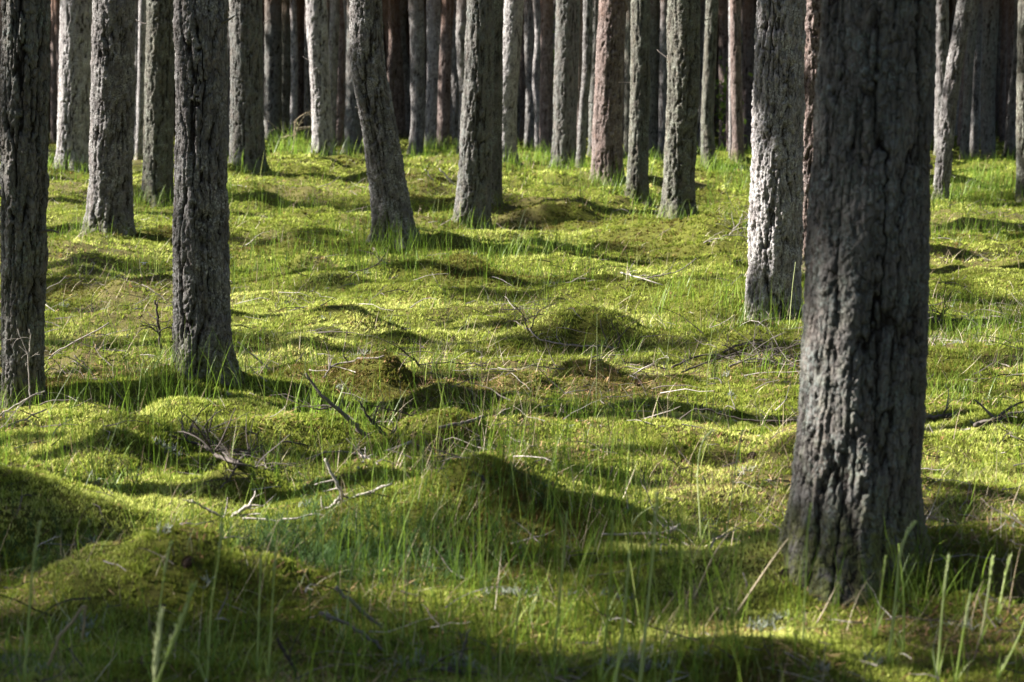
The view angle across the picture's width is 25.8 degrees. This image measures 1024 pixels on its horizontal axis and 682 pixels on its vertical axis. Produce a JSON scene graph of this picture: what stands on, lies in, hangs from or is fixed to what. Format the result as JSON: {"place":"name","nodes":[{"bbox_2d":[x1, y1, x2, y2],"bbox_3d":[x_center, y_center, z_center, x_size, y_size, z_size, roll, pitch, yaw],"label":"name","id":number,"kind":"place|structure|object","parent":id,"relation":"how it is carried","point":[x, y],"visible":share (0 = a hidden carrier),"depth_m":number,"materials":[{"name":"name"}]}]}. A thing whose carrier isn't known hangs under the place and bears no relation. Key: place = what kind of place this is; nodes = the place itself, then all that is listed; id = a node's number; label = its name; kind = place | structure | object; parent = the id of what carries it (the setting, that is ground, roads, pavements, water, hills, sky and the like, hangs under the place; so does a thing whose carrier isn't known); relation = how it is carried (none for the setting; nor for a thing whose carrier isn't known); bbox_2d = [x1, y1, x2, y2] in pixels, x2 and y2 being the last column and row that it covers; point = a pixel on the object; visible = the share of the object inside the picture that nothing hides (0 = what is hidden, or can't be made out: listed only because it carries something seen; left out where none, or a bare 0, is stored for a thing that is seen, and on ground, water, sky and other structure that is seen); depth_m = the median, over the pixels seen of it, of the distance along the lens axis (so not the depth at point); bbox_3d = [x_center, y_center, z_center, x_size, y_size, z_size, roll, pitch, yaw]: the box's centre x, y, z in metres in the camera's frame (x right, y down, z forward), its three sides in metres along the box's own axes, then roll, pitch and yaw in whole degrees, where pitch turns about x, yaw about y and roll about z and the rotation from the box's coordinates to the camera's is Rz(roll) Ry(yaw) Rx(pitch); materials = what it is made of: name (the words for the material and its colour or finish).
{"place":"outdoors","nodes":[
{"label":"outdoors","id":0,"kind":"place"},
{"bbox_2d":[0,115,1023,681],"bbox_3d":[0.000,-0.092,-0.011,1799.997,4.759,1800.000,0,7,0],"label":"ground","id":1,"kind":"structure","parent":0,"point":[586,213],"depth_m":10.44,"materials":[{"name":"plant"}]},
{"bbox_2d":[12,521,41,681],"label":"grass stalk","id":2,"kind":"object","parent":1,"relation":"on","point":[29,608],"depth_m":5.72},
{"bbox_2d":[0,0,58,409],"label":"pine tree","id":3,"kind":"object","parent":1,"relation":"on","point":[25,67],"visible":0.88,"depth_m":10.31,"materials":[{"name":"grey plant"}]},
{"bbox_2d":[49,0,57,143],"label":"pine tree","id":4,"kind":"object","parent":1,"relation":"on","point":[54,101],"visible":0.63,"depth_m":54.39,"materials":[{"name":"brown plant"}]},
{"bbox_2d":[54,0,59,85],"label":"pine tree","id":5,"kind":"object","parent":1,"relation":"on","point":[57,13],"visible":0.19,"depth_m":47.61,"materials":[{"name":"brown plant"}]},
{"bbox_2d":[47,605,86,665],"bbox_3d":[-1.159,0.767,5.831,0.108,0.161,0.013,0,7,0],"label":"grass blade","id":6,"kind":"object","parent":1,"relation":"on","point":[60,634],"visible":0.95,"depth_m":5.83,"materials":[{"name":"plant"}]},
{"bbox_2d":[54,0,91,171],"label":"pine tree","id":7,"kind":"object","parent":1,"relation":"on","point":[74,92],"visible":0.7,"depth_m":29.84,"materials":[{"name":"grey plant"}]},
{"bbox_2d":[82,0,136,236],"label":"pine tree","id":8,"kind":"object","parent":1,"relation":"on","point":[112,98],"visible":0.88,"depth_m":21.04,"materials":[{"name":"grey plant"}]},
{"bbox_2d":[133,0,138,153],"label":"pine tree","id":9,"kind":"object","parent":1,"relation":"on","point":[136,34],"visible":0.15,"depth_m":44.66,"materials":[{"name":"grey plant"}]},
{"bbox_2d":[134,0,146,159],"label":"pine tree","id":10,"kind":"object","parent":1,"relation":"on","point":[142,16],"visible":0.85,"depth_m":31.06,"materials":[{"name":"grey plant"}]},
{"bbox_2d":[137,0,174,206],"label":"pine tree","id":11,"kind":"object","parent":1,"relation":"on","point":[158,141],"visible":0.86,"depth_m":25.40,"materials":[{"name":"grey plant"}]},
{"bbox_2d":[139,299,172,348],"bbox_3d":[-2.000,-0.096,12.768,0.268,0.316,0.245,1,7,11],"label":"dead sapling","id":12,"kind":"object","parent":1,"relation":"on","point":[158,330],"visible":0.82,"depth_m":12.81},
{"bbox_2d":[139,540,172,679],"bbox_3d":[-0.926,0.708,5.828,0.099,0.393,0.068,0,7,0],"label":"grass stalk","id":13,"kind":"object","parent":1,"relation":"on","point":[167,557],"depth_m":5.82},
{"bbox_2d":[152,605,163,681],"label":"grass stalk","id":14,"kind":"object","parent":1,"relation":"on","point":[157,642],"depth_m":5.11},
{"bbox_2d":[156,580,197,681],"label":"grass stalk","id":15,"kind":"object","parent":1,"relation":"on","point":[178,626],"depth_m":5.32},
{"bbox_2d":[185,522,223,681],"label":"grass stalk","id":16,"kind":"object","parent":1,"relation":"on","point":[207,672],"depth_m":5.83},
{"bbox_2d":[171,0,244,387],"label":"pine tree","id":17,"kind":"object","parent":1,"relation":"on","point":[201,250],"visible":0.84,"depth_m":10.55,"materials":[{"name":"grey plant"}]},
{"bbox_2d":[181,491,264,518],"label":"fallen branch","id":18,"kind":"object","parent":1,"relation":"on","point":[245,507],"visible":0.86,"depth_m":7.85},
{"bbox_2d":[162,403,309,492],"bbox_3d":[-1.108,0.400,8.753,0.649,0.317,1.559,0,7,0],"label":"fallen branch","id":19,"kind":"object","parent":1,"relation":"on","point":[227,459],"visible":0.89,"depth_m":8.70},
{"bbox_2d":[228,0,270,174],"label":"pine tree","id":20,"kind":"object","parent":1,"relation":"on","point":[247,128],"visible":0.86,"depth_m":27.85,"materials":[{"name":"grey plant"}]},
{"bbox_2d":[242,553,274,668],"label":"grass stalk","id":21,"kind":"object","parent":1,"relation":"on","point":[257,653],"depth_m":6.03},
{"bbox_2d":[262,0,284,142],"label":"pine tree","id":22,"kind":"object","parent":1,"relation":"on","point":[273,81],"visible":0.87,"depth_m":53.99,"materials":[{"name":"grey plant"}]},
{"bbox_2d":[243,547,304,680],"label":"grass stalk","id":23,"kind":"object","parent":1,"relation":"on","point":[270,639],"depth_m":5.83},
{"bbox_2d":[281,0,290,139],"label":"pine tree","id":24,"kind":"object","parent":1,"relation":"on","point":[286,64],"visible":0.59,"depth_m":59.46,"materials":[{"name":"grey plant"}]},
{"bbox_2d":[288,0,297,144],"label":"pine tree","id":25,"kind":"object","parent":1,"relation":"on","point":[294,67],"visible":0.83,"depth_m":51.54,"materials":[{"name":"grey plant"}]},
{"bbox_2d":[296,0,303,137],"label":"pine tree","id":26,"kind":"object","parent":1,"relation":"on","point":[300,27],"visible":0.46,"depth_m":64.01,"materials":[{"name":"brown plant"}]},
{"bbox_2d":[304,0,311,140],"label":"pine tree","id":27,"kind":"object","parent":1,"relation":"on","point":[307,105],"visible":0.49,"depth_m":57.01,"materials":[{"name":"grey plant"}]},
{"bbox_2d":[304,0,334,155],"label":"pine tree","id":28,"kind":"object","parent":1,"relation":"on","point":[318,50],"visible":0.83,"depth_m":31.83,"materials":[{"name":"grey plant"}]},
{"bbox_2d":[283,359,368,437],"bbox_3d":[-0.794,0.239,9.540,0.388,0.360,0.144,0,7,0],"label":"fallen branch","id":29,"kind":"object","parent":1,"relation":"on","point":[331,405],"visible":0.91,"depth_m":9.50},
{"bbox_2d":[0,424,661,615],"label":"undergrowth","id":30,"kind":"object","parent":1,"relation":"on","point":[327,553],"visible":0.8,"depth_m":7.31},
{"bbox_2d":[329,0,339,146],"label":"pine tree","id":31,"kind":"object","parent":1,"relation":"on","point":[334,36],"visible":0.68,"depth_m":44.21,"materials":[{"name":"grey plant"}]},
{"bbox_2d":[336,0,344,145],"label":"pine tree","id":32,"kind":"object","parent":1,"relation":"on","point":[340,100],"visible":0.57,"depth_m":49.72,"materials":[{"name":"grey plant"}]},
{"bbox_2d":[340,0,362,153],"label":"pine tree","id":33,"kind":"object","parent":1,"relation":"on","point":[353,128],"visible":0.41,"depth_m":46.99,"materials":[{"name":"grey plant"}]},
{"bbox_2d":[314,458,391,512],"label":"fallen branch","id":34,"kind":"object","parent":1,"relation":"on","point":[335,480],"visible":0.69,"depth_m":7.76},
{"bbox_2d":[358,392,400,436],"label":"fallen branch","id":35,"kind":"object","parent":1,"relation":"on","point":[370,419],"visible":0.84,"depth_m":9.34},
{"bbox_2d":[349,0,420,251],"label":"pine tree","id":36,"kind":"object","parent":1,"relation":"on","point":[387,181],"visible":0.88,"depth_m":20.09,"materials":[{"name":"grey plant"}]},
{"bbox_2d":[387,0,396,113],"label":"pine tree","id":37,"kind":"object","parent":1,"relation":"on","point":[391,63],"visible":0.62,"depth_m":54.66,"materials":[{"name":"brown plant"}]},
{"bbox_2d":[382,0,407,138],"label":"pine tree","id":38,"kind":"object","parent":1,"relation":"on","point":[399,107],"visible":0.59,"depth_m":59.17,"materials":[{"name":"brown plant"}]},
{"bbox_2d":[399,0,410,135],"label":"pine tree","id":39,"kind":"object","parent":1,"relation":"on","point":[403,19],"visible":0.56,"depth_m":63.85,"materials":[{"name":"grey plant"}]},
{"bbox_2d":[406,0,428,155],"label":"pine tree","id":40,"kind":"object","parent":1,"relation":"on","point":[417,51],"visible":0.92,"depth_m":45.95,"materials":[{"name":"grey plant"}]},
{"bbox_2d":[424,0,440,147],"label":"pine tree","id":41,"kind":"object","parent":1,"relation":"on","point":[433,16],"visible":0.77,"depth_m":49.58,"materials":[{"name":"brown plant"}]},
{"bbox_2d":[367,335,502,369],"bbox_3d":[-0.412,0.063,11.939,0.734,0.188,0.394,0,7,0],"label":"fallen branch","id":42,"kind":"object","parent":1,"relation":"on","point":[417,362],"visible":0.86,"depth_m":11.95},
{"bbox_2d":[433,0,453,150],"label":"pine tree","id":43,"kind":"object","parent":1,"relation":"on","point":[444,86],"visible":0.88,"depth_m":48.22,"materials":[{"name":"grey plant"}]},
{"bbox_2d":[408,619,491,677],"bbox_3d":[-0.162,0.844,5.996,0.245,0.198,0.105,2,7,19],"label":"fallen branch","id":44,"kind":"object","parent":1,"relation":"on","point":[449,668],"visible":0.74,"depth_m":5.99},
{"bbox_2d":[451,0,458,145],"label":"pine tree","id":45,"kind":"object","parent":1,"relation":"on","point":[454,100],"visible":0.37,"depth_m":54.47,"materials":[{"name":"grey plant"}]},
{"bbox_2d":[455,0,466,153],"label":"pine tree","id":46,"kind":"object","parent":1,"relation":"on","point":[461,16],"visible":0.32,"depth_m":43.46,"materials":[{"name":"grey plant"}]},
{"bbox_2d":[451,0,502,229],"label":"pine tree","id":47,"kind":"object","parent":1,"relation":"on","point":[473,188],"visible":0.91,"depth_m":23.73,"materials":[{"name":"grey plant"}]},
{"bbox_2d":[491,0,503,207],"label":"pine tree","id":48,"kind":"object","parent":1,"relation":"on","point":[496,175],"visible":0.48,"depth_m":24.95,"materials":[{"name":"grey plant"}]},
{"bbox_2d":[0,252,1015,675],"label":"lichen","id":49,"kind":"object","parent":1,"relation":"on","point":[628,648],"visible":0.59,"depth_m":6.41},
{"bbox_2d":[0,135,1023,681],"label":"moss","id":50,"kind":"object","parent":1,"relation":"on","point":[114,501],"visible":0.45,"depth_m":9.14,"materials":[{"name":"plant"}]},
{"bbox_2d":[0,119,1023,681],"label":"grass","id":51,"kind":"structure","parent":1,"relation":"on","point":[702,633],"depth_m":8.21,"materials":[{"name":"plant"}]},
{"bbox_2d":[0,145,1023,681],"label":"dry grass","id":52,"kind":"structure","parent":1,"relation":"on","point":[526,453],"depth_m":8.62,"materials":[{"name":"plant"}]},
{"bbox_2d":[0,154,1023,681],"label":"twig litter","id":53,"kind":"object","parent":1,"relation":"on","point":[506,448],"visible":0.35,"depth_m":9.53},
{"bbox_2d":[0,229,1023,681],"bbox_3d":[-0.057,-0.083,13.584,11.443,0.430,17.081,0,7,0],"label":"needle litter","id":54,"kind":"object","parent":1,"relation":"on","point":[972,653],"visible":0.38,"depth_m":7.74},
{"bbox_2d":[502,0,523,165],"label":"pine tree","id":55,"kind":"object","parent":1,"relation":"on","point":[512,21],"visible":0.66,"depth_m":35.66,"materials":[{"name":"grey plant"}]},
{"bbox_2d":[519,6,525,142],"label":"pine tree","id":56,"kind":"object","parent":1,"relation":"on","point":[522,94],"visible":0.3,"depth_m":57.92,"materials":[{"name":"grey plant"}]},
{"bbox_2d":[49,0,997,135],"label":"wood","id":57,"kind":"object","parent":1,"relation":"on","point":[716,120],"depth_m":69.91,"materials":[{"name":"brown plant"}]},
{"bbox_2d":[523,0,534,148],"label":"pine tree","id":58,"kind":"object","parent":1,"relation":"on","point":[529,133],"visible":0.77,"depth_m":48.23,"materials":[{"name":"grey plant"}]},
{"bbox_2d":[532,0,540,150],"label":"pine tree","id":59,"kind":"object","parent":1,"relation":"on","point":[536,58],"visible":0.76,"depth_m":47.75,"materials":[{"name":"grey plant"}]},
{"bbox_2d":[539,0,553,152],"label":"pine tree","id":60,"kind":"object","parent":1,"relation":"on","point":[546,84],"visible":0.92,"depth_m":45.72,"materials":[{"name":"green plant"}]},
{"bbox_2d":[481,266,612,348],"bbox_3d":[0.030,-0.219,13.489,0.595,0.515,1.512,-3,7,-23],"label":"fallen branch","id":61,"kind":"object","parent":1,"relation":"on","point":[567,344],"visible":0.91,"depth_m":13.12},
{"bbox_2d":[547,511,572,674],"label":"grass stalk","id":62,"kind":"object","parent":1,"relation":"on","point":[556,632],"depth_m":5.92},
{"bbox_2d":[549,0,581,168],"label":"pine tree","id":63,"kind":"object","parent":1,"relation":"on","point":[565,78],"visible":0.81,"depth_m":35.38,"materials":[{"name":"grey plant"}]},
{"bbox_2d":[576,0,581,148],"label":"pine tree","id":64,"kind":"object","parent":1,"relation":"on","point":[580,62],"visible":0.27,"depth_m":38.90,"materials":[{"name":"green plant"}]},
{"bbox_2d":[575,0,593,167],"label":"pine tree","id":65,"kind":"object","parent":1,"relation":"on","point":[587,46],"visible":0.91,"depth_m":35.13,"materials":[{"name":"grey plant"}]},
{"bbox_2d":[586,0,598,156],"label":"pine tree","id":66,"kind":"object","parent":1,"relation":"on","point":[594,42],"visible":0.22,"depth_m":41.16,"materials":[{"name":"grey plant"}]},
{"bbox_2d":[589,0,627,186],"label":"pine tree","id":67,"kind":"object","parent":1,"relation":"on","point":[607,137],"visible":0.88,"depth_m":31.99,"materials":[{"name":"brown plant"}]},
{"bbox_2d":[592,511,628,680],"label":"grass stalk","id":68,"kind":"object","parent":1,"relation":"on","point":[607,617],"depth_m":5.72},
{"bbox_2d":[599,550,630,681],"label":"grass stalk","id":69,"kind":"object","parent":1,"relation":"on","point":[620,645],"depth_m":5.52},
{"bbox_2d":[623,0,630,158],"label":"pine tree","id":70,"kind":"object","parent":1,"relation":"on","point":[627,90],"visible":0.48,"depth_m":44.30,"materials":[{"name":"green plant"}]},
{"bbox_2d":[619,0,654,207],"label":"pine tree","id":71,"kind":"object","parent":1,"relation":"on","point":[638,147],"visible":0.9,"depth_m":25.37,"materials":[{"name":"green plant"}]},
{"bbox_2d":[639,491,658,681],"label":"grass stalk","id":72,"kind":"object","parent":1,"relation":"on","point":[647,605],"depth_m":5.61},
{"bbox_2d":[648,0,660,156],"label":"pine tree","id":73,"kind":"object","parent":1,"relation":"on","point":[654,37],"visible":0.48,"depth_m":45.98,"materials":[{"name":"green plant"}]},
{"bbox_2d":[656,0,667,157],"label":"pine tree","id":74,"kind":"object","parent":1,"relation":"on","point":[663,77],"visible":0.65,"depth_m":45.78,"materials":[{"name":"grey plant"}]},
{"bbox_2d":[656,0,715,219],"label":"pine tree","id":75,"kind":"object","parent":1,"relation":"on","point":[683,21],"visible":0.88,"depth_m":22.80,"materials":[{"name":"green plant"}]},
{"bbox_2d":[696,0,704,145],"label":"pine tree","id":76,"kind":"object","parent":1,"relation":"on","point":[702,4],"visible":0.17,"depth_m":52.84,"materials":[{"name":"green plant"}]},
{"bbox_2d":[700,0,718,168],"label":"pine tree","id":77,"kind":"object","parent":1,"relation":"on","point":[708,96],"visible":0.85,"depth_m":36.13,"materials":[{"name":"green plant"}]},
{"bbox_2d":[717,0,728,149],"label":"pine tree","id":78,"kind":"object","parent":1,"relation":"on","point":[723,32],"visible":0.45,"depth_m":51.33,"materials":[{"name":"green plant"}]},
{"bbox_2d":[645,309,802,372],"bbox_3d":[1.222,0.012,11.850,0.951,0.361,1.458,2,7,19],"label":"fallen branch","id":79,"kind":"object","parent":1,"relation":"on","point":[753,343],"visible":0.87,"depth_m":11.97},
{"bbox_2d":[726,0,728,150],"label":"pine tree","id":80,"kind":"object","parent":1,"relation":"on","point":[727,117],"visible":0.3,"depth_m":45.60,"materials":[{"name":"grey plant"}]},
{"bbox_2d":[728,0,731,157],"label":"pine tree","id":81,"kind":"object","parent":1,"relation":"on","point":[730,132],"visible":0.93,"depth_m":36.47,"materials":[{"name":"grey plant"}]},
{"bbox_2d":[727,0,746,163],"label":"pine tree","id":82,"kind":"object","parent":1,"relation":"on","point":[736,82],"visible":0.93,"depth_m":36.33,"materials":[{"name":"grey plant"}]},
{"bbox_2d":[742,0,753,149],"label":"pine tree","id":83,"kind":"object","parent":1,"relation":"on","point":[747,61],"visible":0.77,"depth_m":51.05,"materials":[{"name":"brown plant"}]},
{"bbox_2d":[743,0,806,321],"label":"pine tree","id":84,"kind":"object","parent":1,"relation":"on","point":[775,229],"visible":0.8,"depth_m":14.86,"materials":[{"name":"grey plant"}]},
{"bbox_2d":[802,503,819,639],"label":"grass stalk","id":85,"kind":"object","parent":1,"relation":"on","point":[808,522],"depth_m":6.11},
{"bbox_2d":[801,0,821,272],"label":"pine tree","id":86,"kind":"object","parent":1,"relation":"on","point":[813,19],"visible":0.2,"depth_m":17.85,"materials":[{"name":"brown plant"}]},
{"bbox_2d":[777,0,936,606],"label":"pine tree","id":87,"kind":"object","parent":1,"relation":"on","point":[858,449],"visible":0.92,"depth_m":6.65,"materials":[{"name":"grey plant"}]},
{"bbox_2d":[885,543,904,653],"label":"grass stalk","id":88,"kind":"object","parent":1,"relation":"on","point":[903,647],"depth_m":6.13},
{"bbox_2d":[878,520,916,664],"bbox_3d":[1.020,0.683,6.000,0.137,0.411,0.070,-3,7,-21],"label":"grass stalk","id":89,"kind":"object","parent":1,"relation":"on","point":[889,656],"depth_m":6.02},
{"bbox_2d":[922,553,949,678],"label":"grass stalk","id":90,"kind":"object","parent":1,"relation":"on","point":[939,664],"depth_m":5.93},
{"bbox_2d":[933,0,948,154],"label":"pine tree","id":91,"kind":"object","parent":1,"relation":"on","point":[942,30],"visible":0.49,"depth_m":37.06,"materials":[{"name":"grey plant"}]},
{"bbox_2d":[931,0,973,199],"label":"pine tree","id":92,"kind":"object","parent":1,"relation":"on","point":[950,96],"visible":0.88,"depth_m":27.82,"materials":[{"name":"grey plant"}]},
{"bbox_2d":[949,593,972,681],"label":"grass stalk","id":93,"kind":"object","parent":1,"relation":"on","point":[962,637],"depth_m":5.83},
{"bbox_2d":[957,46,966,146],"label":"pine tree","id":94,"kind":"object","parent":1,"relation":"on","point":[959,121],"visible":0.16,"depth_m":47.88,"materials":[{"name":"grey plant"}]},
{"bbox_2d":[959,0,979,159],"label":"pine tree","id":95,"kind":"object","parent":1,"relation":"on","point":[967,90],"visible":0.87,"depth_m":43.73,"materials":[{"name":"grey plant"}]},
{"bbox_2d":[929,283,1020,327],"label":"fallen branch","id":96,"kind":"object","parent":1,"relation":"on","point":[943,313],"visible":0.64,"depth_m":14.96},
{"bbox_2d":[969,0,982,156],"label":"pine tree","id":97,"kind":"object","parent":1,"relation":"on","point":[974,138],"visible":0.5,"depth_m":46.12,"materials":[{"name":"grey plant"}]},
{"bbox_2d":[967,555,998,643],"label":"grass stalk","id":98,"kind":"object","parent":1,"relation":"on","point":[983,631],"depth_m":6.22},
{"bbox_2d":[977,0,998,158],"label":"pine tree","id":99,"kind":"object","parent":1,"relation":"on","point":[990,9],"visible":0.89,"depth_m":44.66,"materials":[{"name":"grey plant"}]},
{"bbox_2d":[973,399,1023,440],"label":"fallen branch","id":100,"kind":"object","parent":1,"relation":"on","point":[980,423],"visible":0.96,"depth_m":9.75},
{"bbox_2d":[997,0,1001,137],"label":"pine tree","id":101,"kind":"object","parent":1,"relation":"on","point":[999,47],"visible":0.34,"depth_m":60.26,"materials":[{"name":"grey plant"}]},
{"bbox_2d":[999,0,1007,141],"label":"pine tree","id":102,"kind":"object","parent":1,"relation":"on","point":[1003,63],"visible":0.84,"depth_m":56.43,"materials":[{"name":"grey plant"}]},
{"bbox_2d":[1001,0,1017,156],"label":"pine tree","id":103,"kind":"object","parent":1,"relation":"on","point":[1010,140],"visible":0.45,"depth_m":45.06,"materials":[{"name":"grey plant"}]},
{"bbox_2d":[1005,0,1013,139],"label":"pine tree","id":104,"kind":"object","parent":1,"relation":"on","point":[1010,44],"visible":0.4,"depth_m":49.72,"materials":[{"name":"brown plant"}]},
{"bbox_2d":[1014,0,1023,201],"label":"pine tree","id":105,"kind":"object","parent":1,"relation":"on","point":[1020,118],"visible":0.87,"depth_m":28.16,"materials":[{"name":"grey plant"}]},
{"bbox_2d":[699,41,752,146],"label":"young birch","id":106,"kind":"object","parent":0,"point":[723,105],"visible":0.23,"depth_m":49.69,"materials":[{"name":"green plant"}]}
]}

